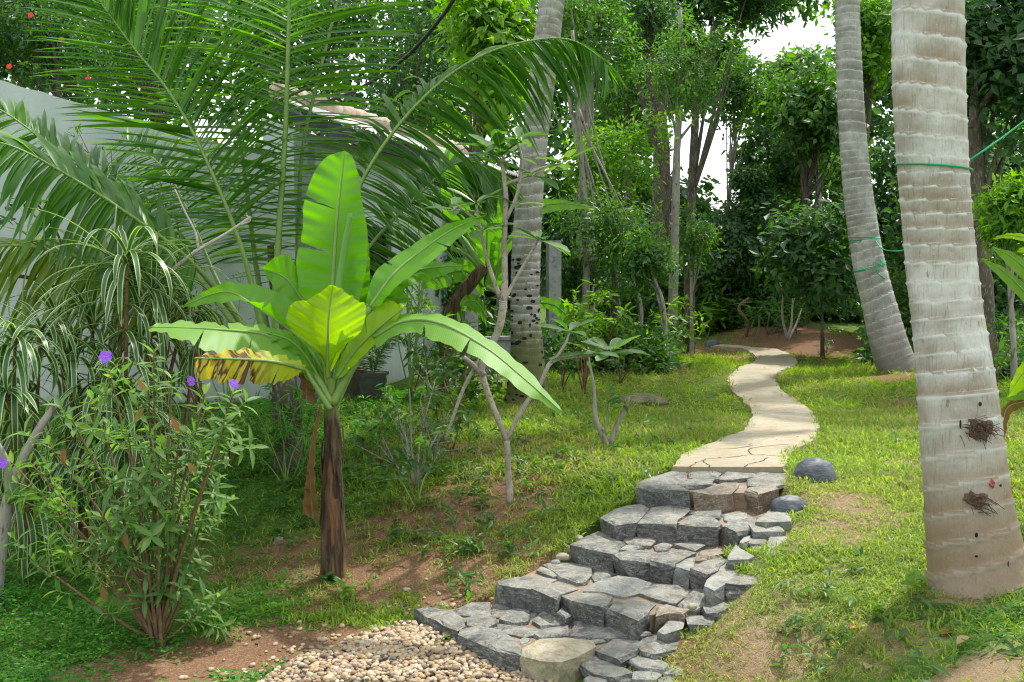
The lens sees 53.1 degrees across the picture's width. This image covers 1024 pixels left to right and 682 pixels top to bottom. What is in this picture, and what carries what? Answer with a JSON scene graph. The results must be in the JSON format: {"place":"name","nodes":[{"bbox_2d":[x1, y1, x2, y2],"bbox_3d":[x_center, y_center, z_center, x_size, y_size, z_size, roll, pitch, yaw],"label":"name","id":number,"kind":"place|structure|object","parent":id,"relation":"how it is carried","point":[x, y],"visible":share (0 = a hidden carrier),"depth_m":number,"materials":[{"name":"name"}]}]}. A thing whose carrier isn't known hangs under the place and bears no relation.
{"place":"outdoors","nodes":[
{"label":"outdoors","id":0,"kind":"place"},
{"bbox_2d":[178,578,557,681],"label":"gravel","id":1,"kind":"structure","parent":0,"point":[392,653],"depth_m":5.74,"materials":[{"name":"gravel"}]},
{"bbox_2d":[363,90,472,149],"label":"tree","id":2,"kind":"object","parent":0,"point":[436,129],"visible":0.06,"depth_m":24.47,"materials":[{"name":"green plant"}]},
{"bbox_2d":[0,277,1023,681],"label":"ground","id":3,"kind":"structure","parent":0,"point":[238,655],"depth_m":6.96,"materials":[{"name":"soil"}]},
{"bbox_2d":[0,402,57,599],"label":"tree","id":4,"kind":"object","parent":3,"relation":"on","point":[6,511],"visible":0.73,"depth_m":6.68,"materials":[{"name":"grey plant"}]},
{"bbox_2d":[0,184,76,306],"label":"tree","id":5,"kind":"object","parent":3,"relation":"on","point":[13,219],"visible":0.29,"depth_m":8.06,"materials":[{"name":"green plant"}]},
{"bbox_2d":[0,295,115,588],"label":"striped plant","id":6,"kind":"object","parent":3,"relation":"on","point":[11,396],"visible":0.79,"depth_m":6.99,"materials":[{"name":"green plant"}]},
{"bbox_2d":[0,0,136,108],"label":"tree","id":7,"kind":"object","parent":3,"relation":"on","point":[14,26],"visible":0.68,"depth_m":16.44,"materials":[{"name":"green plant"}]},
{"bbox_2d":[0,270,159,573],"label":"striped plant","id":8,"kind":"object","parent":3,"relation":"on","point":[72,448],"visible":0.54,"depth_m":7.32,"materials":[{"name":"green plant"}]},
{"bbox_2d":[14,207,228,561],"bbox_3d":[-2.803,0.364,7.527,1.525,2.623,1.492,0,3,0],"label":"striped plant","id":9,"kind":"object","parent":3,"relation":"on","point":[126,259],"visible":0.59,"depth_m":7.39,"materials":[{"name":"green plant"}]},
{"bbox_2d":[50,345,206,583],"bbox_3d":[-2.714,0.991,7.214,1.147,1.969,1.185,0,3,0],"label":"striped plant","id":10,"kind":"object","parent":3,"relation":"on","point":[124,399],"visible":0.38,"depth_m":7.13,"materials":[{"name":"green plant"}]},
{"bbox_2d":[0,342,267,648],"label":"flowering shrub","id":11,"kind":"object","parent":3,"relation":"on","point":[149,611],"visible":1,"depth_m":5.91,"materials":[{"name":"green plant"}]},
{"bbox_2d":[98,350,111,362],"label":"purple flower","id":12,"kind":"object","parent":11,"relation":"attached to","point":[104,356],"visible":1,"depth_m":5.58,"materials":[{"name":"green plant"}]},
{"bbox_2d":[67,123,206,423],"bbox_3d":[-3.966,-0.701,10.922,1.398,3.177,0.619,0,3,0],"label":"shrub","id":13,"kind":"object","parent":3,"relation":"on","point":[195,398],"visible":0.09,"depth_m":10.91,"materials":[{"name":"green plant"}]},
{"bbox_2d":[0,80,291,405],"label":"garden wall","id":14,"kind":"structure","parent":3,"relation":"on","point":[36,103],"depth_m":11.36,"materials":[{"name":"paint"}]},
{"bbox_2d":[71,0,237,125],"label":"tree","id":15,"kind":"object","parent":3,"relation":"on","point":[181,15],"visible":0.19,"depth_m":19.56,"materials":[{"name":"green plant"}]},
{"bbox_2d":[102,278,242,545],"bbox_3d":[-2.672,0.552,8.130,0.830,2.105,1.462,0,3,0],"label":"striped plant","id":16,"kind":"object","parent":3,"relation":"on","point":[189,356],"visible":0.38,"depth_m":8.07,"materials":[{"name":"green plant"}]},
{"bbox_2d":[107,189,251,507],"bbox_3d":[-2.562,0.224,7.923,1.144,2.781,0.071,0,3,2],"label":"bare branch","id":17,"kind":"object","parent":3,"relation":"on","point":[195,251],"visible":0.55,"depth_m":7.86,"materials":[{"name":"wood"}]},
{"bbox_2d":[184,256,255,409],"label":"shrub","id":18,"kind":"object","parent":3,"relation":"on","point":[227,327],"visible":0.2,"depth_m":11.37,"materials":[{"name":"green plant"}]},
{"bbox_2d":[175,377,268,468],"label":"shrub","id":19,"kind":"object","parent":3,"relation":"on","point":[220,413],"visible":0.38,"depth_m":9.54,"materials":[{"name":"green plant"}]},
{"bbox_2d":[224,380,323,461],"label":"shrub","id":20,"kind":"object","parent":3,"relation":"on","point":[288,407],"visible":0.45,"depth_m":9.28,"materials":[{"name":"green plant"}]},
{"bbox_2d":[210,386,341,488],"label":"shrub","id":21,"kind":"object","parent":3,"relation":"on","point":[302,429],"visible":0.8,"depth_m":8.98,"materials":[{"name":"green plant"}]},
{"bbox_2d":[170,0,398,135],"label":"tree","id":22,"kind":"object","parent":3,"relation":"on","point":[317,48],"visible":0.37,"depth_m":20.62,"materials":[{"name":"green plant"}]},
{"bbox_2d":[0,0,625,474],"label":"young palm","id":23,"kind":"object","parent":3,"relation":"on","point":[82,182],"visible":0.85,"depth_m":9.01,"materials":[{"name":"green plant"}]},
{"bbox_2d":[312,571,339,586],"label":"seedling","id":24,"kind":"object","parent":3,"relation":"on","point":[326,576],"visible":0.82,"depth_m":7.11,"materials":[{"name":"green plant"}]},
{"bbox_2d":[331,579,356,599],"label":"seedling","id":25,"kind":"object","parent":3,"relation":"on","point":[345,588],"visible":0.94,"depth_m":6.83,"materials":[{"name":"green plant"}]},
{"bbox_2d":[148,151,561,580],"bbox_3d":[-1.022,0.256,6.986,2.667,3.154,1.369,0,3,0],"label":"banana plant","id":26,"kind":"object","parent":3,"relation":"on","point":[323,308],"visible":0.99,"depth_m":7.12,"materials":[{"name":"green plant"}]},
{"bbox_2d":[343,368,366,397],"bbox_3d":[-1.953,0.515,12.554,0.330,0.350,0.264,0,3,0],"label":"planter","id":27,"kind":"object","parent":3,"relation":"on","point":[353,387],"visible":0.28,"depth_m":12.45,"materials":[{"name":"grey plastic"}]},
{"bbox_2d":[357,371,388,399],"bbox_3d":[-1.675,0.536,12.355,0.352,0.320,0.282,0,3,0],"label":"planter","id":28,"kind":"object","parent":3,"relation":"on","point":[369,381],"visible":0.92,"depth_m":12.24,"materials":[{"name":"grey plastic"}]},
{"bbox_2d":[347,333,413,372],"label":"potted plant","id":29,"kind":"object","parent":28,"relation":"in","point":[370,356],"visible":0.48,"depth_m":12.29,"materials":[{"name":"green plant"}]},
{"bbox_2d":[352,374,407,425],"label":"shrub","id":30,"kind":"object","parent":3,"relation":"on","point":[396,399],"visible":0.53,"depth_m":10.77,"materials":[{"name":"green plant"}]},
{"bbox_2d":[262,83,517,400],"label":"house","id":31,"kind":"structure","parent":3,"relation":"on","point":[393,367],"depth_m":13.87,"materials":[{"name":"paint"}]},
{"bbox_2d":[368,227,387,282],"bbox_3d":[-1.875,-1.129,13.741,0.070,0.800,0.850,1,4,19],"label":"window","id":32,"kind":"structure","parent":31,"relation":"in","point":[372,272],"depth_m":13.92,"materials":[{"name":"glass"}]},
{"bbox_2d":[316,0,454,103],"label":"cable","id":33,"kind":"object","parent":31,"relation":"attached to","point":[428,33],"visible":0.7,"depth_m":11.73,"materials":[{"name":"rubber"}]},
{"bbox_2d":[342,399,452,465],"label":"shrub","id":34,"kind":"object","parent":3,"relation":"on","point":[363,439],"visible":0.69,"depth_m":9.18,"materials":[{"name":"green plant"}]},
{"bbox_2d":[351,422,455,504],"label":"shrub","id":35,"kind":"object","parent":3,"relation":"on","point":[413,463],"visible":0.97,"depth_m":7.98,"materials":[{"name":"green plant"}]},
{"bbox_2d":[347,362,474,489],"bbox_3d":[-0.836,0.709,8.389,1.037,1.055,1.086,0,3,-8],"label":"shrub","id":36,"kind":"object","parent":3,"relation":"on","point":[401,429],"visible":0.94,"depth_m":8.47,"materials":[{"name":"green plant"}]},
{"bbox_2d":[351,0,472,144],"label":"tree","id":37,"kind":"object","parent":3,"relation":"on","point":[413,69],"visible":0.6,"depth_m":22.54,"materials":[{"name":"green plant"}]},
{"bbox_2d":[399,289,434,395],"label":"shrub","id":38,"kind":"object","parent":3,"relation":"on","point":[423,332],"visible":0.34,"depth_m":12.31,"materials":[{"name":"green plant"}]},
{"bbox_2d":[385,165,453,400],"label":"shrub","id":39,"kind":"object","parent":3,"relation":"on","point":[409,382],"visible":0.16,"depth_m":11.88,"materials":[{"name":"green plant"}]},
{"bbox_2d":[282,0,564,406],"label":"coconut palm","id":40,"kind":"object","parent":3,"relation":"on","point":[526,347],"visible":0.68,"depth_m":11.51,"materials":[{"name":"grey plant"}]},
{"bbox_2d":[407,338,439,391],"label":"shrub","id":41,"kind":"object","parent":3,"relation":"on","point":[425,378],"visible":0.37,"depth_m":13.02,"materials":[{"name":"green plant"}]},
{"bbox_2d":[399,368,477,455],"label":"shrub","id":42,"kind":"object","parent":3,"relation":"on","point":[439,402],"visible":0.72,"depth_m":9.19,"materials":[{"name":"green plant"}]},
{"bbox_2d":[403,319,480,396],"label":"shrub","id":43,"kind":"object","parent":3,"relation":"on","point":[416,356],"visible":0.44,"depth_m":11.94,"materials":[{"name":"green plant"}]},
{"bbox_2d":[419,298,483,411],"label":"shrub","id":44,"kind":"object","parent":3,"relation":"on","point":[454,363],"visible":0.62,"depth_m":11.11,"materials":[{"name":"green plant"}]},
{"bbox_2d":[445,336,506,398],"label":"shrub","id":45,"kind":"object","parent":3,"relation":"on","point":[498,383],"visible":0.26,"depth_m":11.85,"materials":[{"name":"green plant"}]},
{"bbox_2d":[422,0,538,322],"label":"tree","id":46,"kind":"object","parent":3,"relation":"on","point":[497,22],"visible":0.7,"depth_m":15.43,"materials":[{"name":"green plant"}]},
{"bbox_2d":[447,142,546,257],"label":"tree","id":47,"kind":"object","parent":3,"relation":"on","point":[512,170],"visible":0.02,"depth_m":18.77,"materials":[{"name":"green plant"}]},
{"bbox_2d":[438,240,560,374],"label":"wall","id":48,"kind":"structure","parent":3,"relation":"on","point":[553,271],"depth_m":15.54,"materials":[{"name":"concrete"}]},
{"bbox_2d":[418,143,598,393],"bbox_3d":[-0.058,-0.849,12.383,2.196,3.151,0.688,0,3,0],"label":"banana plant","id":49,"kind":"object","parent":3,"relation":"on","point":[475,272],"visible":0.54,"depth_m":12.32,"materials":[{"name":"plant"}]},
{"bbox_2d":[19,353,1002,680],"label":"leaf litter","id":50,"kind":"object","parent":3,"relation":"on","point":[571,525],"visible":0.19,"depth_m":7.37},
{"bbox_2d":[0,385,1023,681],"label":"ground cover","id":51,"kind":"object","parent":3,"relation":"on","point":[10,675],"visible":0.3,"depth_m":6.48,"materials":[{"name":"green plant"}]},
{"bbox_2d":[0,0,1023,295],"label":"wood","id":52,"kind":"object","parent":3,"relation":"on","point":[704,188],"visible":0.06,"depth_m":32.67,"materials":[{"name":"green plant"}]},
{"bbox_2d":[1,377,1023,681],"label":"weeds","id":53,"kind":"object","parent":3,"relation":"on","point":[915,655],"visible":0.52,"depth_m":7.55,"materials":[{"name":"green plant"}]},
{"bbox_2d":[426,126,650,503],"bbox_3d":[0.198,-0.196,7.821,1.750,2.914,0.587,0,3,0],"label":"frangipani tree","id":54,"kind":"object","parent":3,"relation":"on","point":[497,145],"visible":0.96,"depth_m":7.80,"materials":[{"name":"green plant"}]},
{"bbox_2d":[541,320,567,374],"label":"shrub","id":55,"kind":"object","parent":3,"relation":"on","point":[546,343],"visible":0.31,"depth_m":13.54,"materials":[{"name":"green plant"}]},
{"bbox_2d":[543,329,594,385],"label":"shrub","id":56,"kind":"object","parent":3,"relation":"on","point":[556,346],"visible":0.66,"depth_m":13.00,"materials":[{"name":"green plant"}]},
{"bbox_2d":[541,245,621,319],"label":"tree","id":57,"kind":"object","parent":3,"relation":"on","point":[570,278],"visible":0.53,"depth_m":16.97,"materials":[{"name":"green plant"}]},
{"bbox_2d":[558,279,615,393],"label":"shrub","id":58,"kind":"object","parent":3,"relation":"on","point":[571,307],"visible":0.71,"depth_m":12.47,"materials":[{"name":"green plant"}]},
{"bbox_2d":[529,0,645,318],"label":"tree","id":59,"kind":"object","parent":3,"relation":"on","point":[588,27],"visible":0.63,"depth_m":19.57,"materials":[{"name":"green plant"}]},
{"bbox_2d":[413,471,791,681],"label":"stone steps","id":60,"kind":"structure","parent":3,"relation":"on","point":[626,585],"depth_m":6.36,"materials":[{"name":"stone"}]},
{"bbox_2d":[770,495,807,512],"bbox_3d":[1.979,1.157,7.302,0.269,0.118,0.199,0,3,0],"label":"domed stone","id":61,"kind":"object","parent":60,"relation":"on","point":[787,503],"visible":0.97,"depth_m":7.25,"materials":[{"name":"grey stone"}]},
{"bbox_2d":[572,290,638,372],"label":"shrub","id":62,"kind":"object","parent":3,"relation":"on","point":[612,322],"visible":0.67,"depth_m":14.82,"materials":[{"name":"green plant"}]},
{"bbox_2d":[541,30,674,331],"bbox_3d":[1.509,-2.245,16.384,2.155,5.367,1.870,-3,4,-37],"label":"tree","id":63,"kind":"object","parent":3,"relation":"on","point":[587,222],"visible":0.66,"depth_m":16.31,"materials":[{"name":"green plant"}]},
{"bbox_2d":[579,308,637,445],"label":"sapling","id":64,"kind":"object","parent":3,"relation":"on","point":[601,432],"visible":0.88,"depth_m":9.27,"materials":[{"name":"grey plant"}]},
{"bbox_2d":[585,327,662,384],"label":"shrub","id":65,"kind":"object","parent":3,"relation":"on","point":[620,375],"visible":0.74,"depth_m":13.79,"materials":[{"name":"green plant"}]},
{"bbox_2d":[561,101,692,326],"bbox_3d":[1.999,-1.935,17.852,2.323,4.571,1.879,0,3,0],"label":"tree","id":66,"kind":"object","parent":3,"relation":"on","point":[635,168],"visible":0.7,"depth_m":17.73,"materials":[{"name":"green plant"}]},
{"bbox_2d":[593,30,676,279],"bbox_3d":[3.216,-4.228,25.652,2.764,7.227,3.059,-2,4,-33],"label":"tree","id":67,"kind":"object","parent":3,"relation":"on","point":[632,100],"visible":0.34,"depth_m":25.48,"materials":[{"name":"green plant"}]},
{"bbox_2d":[631,272,642,326],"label":"sapling","id":68,"kind":"object","parent":3,"relation":"on","point":[640,311],"visible":0.2,"depth_m":17.97,"materials":[{"name":"grey plant"}]},
{"bbox_2d":[607,393,668,405],"bbox_3d":[1.501,0.690,12.236,0.752,0.113,0.612,0,3,0],"label":"boulder","id":69,"kind":"object","parent":3,"relation":"on","point":[640,398],"visible":0.75,"depth_m":12.08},
{"bbox_2d":[609,221,686,369],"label":"tree","id":70,"kind":"object","parent":3,"relation":"on","point":[644,261],"visible":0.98,"depth_m":15.48,"materials":[{"name":"green plant"}]},
{"bbox_2d":[602,0,694,322],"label":"tree","id":71,"kind":"object","parent":3,"relation":"on","point":[649,15],"visible":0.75,"depth_m":23.59,"materials":[{"name":"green plant"}]},
{"bbox_2d":[276,382,1022,681],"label":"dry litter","id":72,"kind":"object","parent":3,"relation":"on","point":[722,537],"visible":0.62,"depth_m":6.97,"materials":[{"name":"plant"}]},
{"bbox_2d":[619,296,688,341],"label":"shrub","id":73,"kind":"object","parent":3,"relation":"on","point":[680,333],"visible":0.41,"depth_m":16.67,"materials":[{"name":"green plant"}]},
{"bbox_2d":[649,294,709,350],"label":"shrub","id":74,"kind":"object","parent":3,"relation":"on","point":[680,305],"visible":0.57,"depth_m":18.99,"materials":[{"name":"green plant"}]},
{"bbox_2d":[614,0,755,346],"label":"tree","id":75,"kind":"object","parent":3,"relation":"on","point":[684,75],"visible":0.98,"depth_m":19.05,"materials":[{"name":"green plant"}]},
{"bbox_2d":[678,317,702,352],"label":"shrub","id":76,"kind":"object","parent":3,"relation":"on","point":[681,339],"visible":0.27,"depth_m":20.84,"materials":[{"name":"green plant"}]},
{"bbox_2d":[662,195,725,355],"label":"tree","id":77,"kind":"object","parent":3,"relation":"on","point":[694,239],"visible":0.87,"depth_m":19.79,"materials":[{"name":"green plant"}]},
{"bbox_2d":[682,296,729,337],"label":"shrub","id":78,"kind":"object","parent":3,"relation":"on","point":[705,311],"visible":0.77,"depth_m":22.67,"materials":[{"name":"green plant"}]},
{"bbox_2d":[435,217,1023,379],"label":"undergrowth","id":79,"kind":"object","parent":3,"relation":"on","point":[653,338],"visible":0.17,"depth_m":20.12,"materials":[{"name":"green plant"}]},
{"bbox_2d":[566,0,915,372],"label":"coconut palm","id":80,"kind":"object","parent":3,"relation":"on","point":[890,346],"visible":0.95,"depth_m":15.69,"materials":[{"name":"grey plant"}]},
{"bbox_2d":[702,47,781,211],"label":"tree","id":81,"kind":"object","parent":3,"relation":"on","point":[739,94],"visible":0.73,"depth_m":24.43,"materials":[{"name":"green plant"}]},
{"bbox_2d":[695,193,789,321],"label":"tree","id":82,"kind":"object","parent":3,"relation":"on","point":[733,224],"visible":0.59,"depth_m":23.17,"materials":[{"name":"green plant"}]},
{"bbox_2d":[737,297,749,337],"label":"sapling","id":83,"kind":"object","parent":3,"relation":"on","point":[746,332],"visible":0.82,"depth_m":22.02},
{"bbox_2d":[682,0,805,353],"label":"tree","id":84,"kind":"object","parent":3,"relation":"on","point":[747,13],"visible":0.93,"depth_m":20.71,"materials":[{"name":"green plant"}]},
{"bbox_2d":[672,344,819,473],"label":"footpath","id":85,"kind":"structure","parent":3,"relation":"on","point":[784,420],"depth_m":10.39,"materials":[{"name":"stone"}]},
{"bbox_2d":[723,160,787,289],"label":"tree","id":86,"kind":"object","parent":3,"relation":"on","point":[749,184],"visible":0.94,"depth_m":23.69,"materials":[{"name":"green plant"}]},
{"bbox_2d":[720,283,812,326],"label":"tree","id":87,"kind":"object","parent":3,"relation":"on","point":[772,304],"visible":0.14,"depth_m":23.45,"materials":[{"name":"green plant"}]},
{"bbox_2d":[728,293,814,334],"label":"shrub","id":88,"kind":"object","parent":3,"relation":"on","point":[779,320],"visible":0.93,"depth_m":21.70,"materials":[{"name":"green plant"}]},
{"bbox_2d":[725,120,831,266],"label":"tree","id":89,"kind":"object","parent":3,"relation":"on","point":[783,163],"visible":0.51,"depth_m":25.20,"materials":[{"name":"green plant"}]},
{"bbox_2d":[780,284,800,339],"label":"bare tree","id":90,"kind":"object","parent":3,"relation":"on","point":[788,335],"visible":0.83,"depth_m":21.19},
{"bbox_2d":[751,39,834,315],"bbox_3d":[6.994,-3.999,25.762,1.992,7.042,1.740,0,3,0],"label":"tree","id":91,"kind":"object","parent":3,"relation":"on","point":[785,64],"visible":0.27,"depth_m":25.52,"materials":[{"name":"green plant"}]},
{"bbox_2d":[792,457,836,483],"bbox_3d":[2.326,1.005,7.887,0.348,0.221,0.297,0,3,0],"label":"domed stone","id":92,"kind":"object","parent":3,"relation":"on","point":[817,469],"visible":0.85,"depth_m":7.78,"materials":[{"name":"grey stone"}]},
{"bbox_2d":[753,42,878,325],"bbox_3d":[6.992,-3.502,23.669,2.570,6.506,3.464,2,4,35],"label":"tree","id":93,"kind":"object","parent":3,"relation":"on","point":[806,106],"visible":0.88,"depth_m":23.23,"materials":[{"name":"green plant"}]},
{"bbox_2d":[747,191,889,358],"bbox_3d":[5.561,-1.172,19.005,2.522,3.212,2.715,0,3,0],"label":"tree","id":94,"kind":"object","parent":3,"relation":"on","point":[812,261],"visible":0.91,"depth_m":18.51,"materials":[{"name":"green plant"}]},
{"bbox_2d":[808,144,888,241],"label":"tree","id":95,"kind":"object","parent":3,"relation":"on","point":[837,184],"visible":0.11,"depth_m":27.61,"materials":[{"name":"green plant"}]},
{"bbox_2d":[814,0,891,143],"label":"tree","id":96,"kind":"object","parent":3,"relation":"on","point":[875,55],"visible":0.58,"depth_m":26.29,"materials":[{"name":"green plant"}]},
{"bbox_2d":[842,123,905,303],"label":"tree","id":97,"kind":"object","parent":3,"relation":"on","point":[885,166],"visible":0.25,"depth_m":21.76,"materials":[{"name":"green plant"}]},
{"bbox_2d":[902,568,928,601],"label":"seedling","id":98,"kind":"object","parent":3,"relation":"on","point":[910,577],"visible":0.94,"depth_m":5.58,"materials":[{"name":"green plant"}]},
{"bbox_2d":[881,104,1017,260],"bbox_3d":[8.508,-2.288,19.959,2.698,4.748,3.546,0,3,0],"label":"tree","id":99,"kind":"object","parent":3,"relation":"on","point":[896,210],"visible":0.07,"depth_m":19.84,"materials":[{"name":"green plant"}]},
{"bbox_2d":[891,0,1023,599],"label":"coconut palm","id":100,"kind":"object","parent":3,"relation":"on","point":[974,545],"visible":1,"depth_m":5.59,"materials":[{"name":"grey plant"}]},
{"bbox_2d":[894,120,1023,170],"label":"cord","id":101,"kind":"object","parent":100,"relation":"attached to","point":[980,152],"visible":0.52,"depth_m":5.73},
{"bbox_2d":[965,0,1023,356],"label":"tree","id":102,"kind":"object","parent":3,"relation":"on","point":[994,37],"visible":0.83,"depth_m":13.65,"materials":[{"name":"green plant"}]},
{"bbox_2d":[971,166,1023,380],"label":"tree","id":103,"kind":"object","parent":3,"relation":"on","point":[1004,202],"visible":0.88,"depth_m":11.90,"materials":[{"name":"green plant"}]},
{"bbox_2d":[983,233,1023,437],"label":"young palm","id":104,"kind":"object","parent":3,"relation":"on","point":[1014,262],"visible":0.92,"depth_m":6.27,"materials":[{"name":"green plant"}]},
{"bbox_2d":[986,313,1023,382],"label":"shrub","id":105,"kind":"object","parent":3,"relation":"on","point":[999,326],"visible":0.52,"depth_m":12.79,"materials":[{"name":"green plant"}]},
{"bbox_2d":[989,243,1023,324],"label":"tree","id":106,"kind":"object","parent":3,"relation":"on","point":[1000,293],"visible":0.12,"depth_m":16.54,"materials":[{"name":"green plant"}]},
{"bbox_2d":[5,0,1023,257],"label":"sky","id":107,"kind":"structure","parent":0,"point":[715,164],"materials":[{"name":"white"}]},
{"bbox_2d":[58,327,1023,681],"bbox_3d":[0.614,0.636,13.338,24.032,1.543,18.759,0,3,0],"label":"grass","id":108,"kind":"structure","parent":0,"point":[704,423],"depth_m":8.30,"materials":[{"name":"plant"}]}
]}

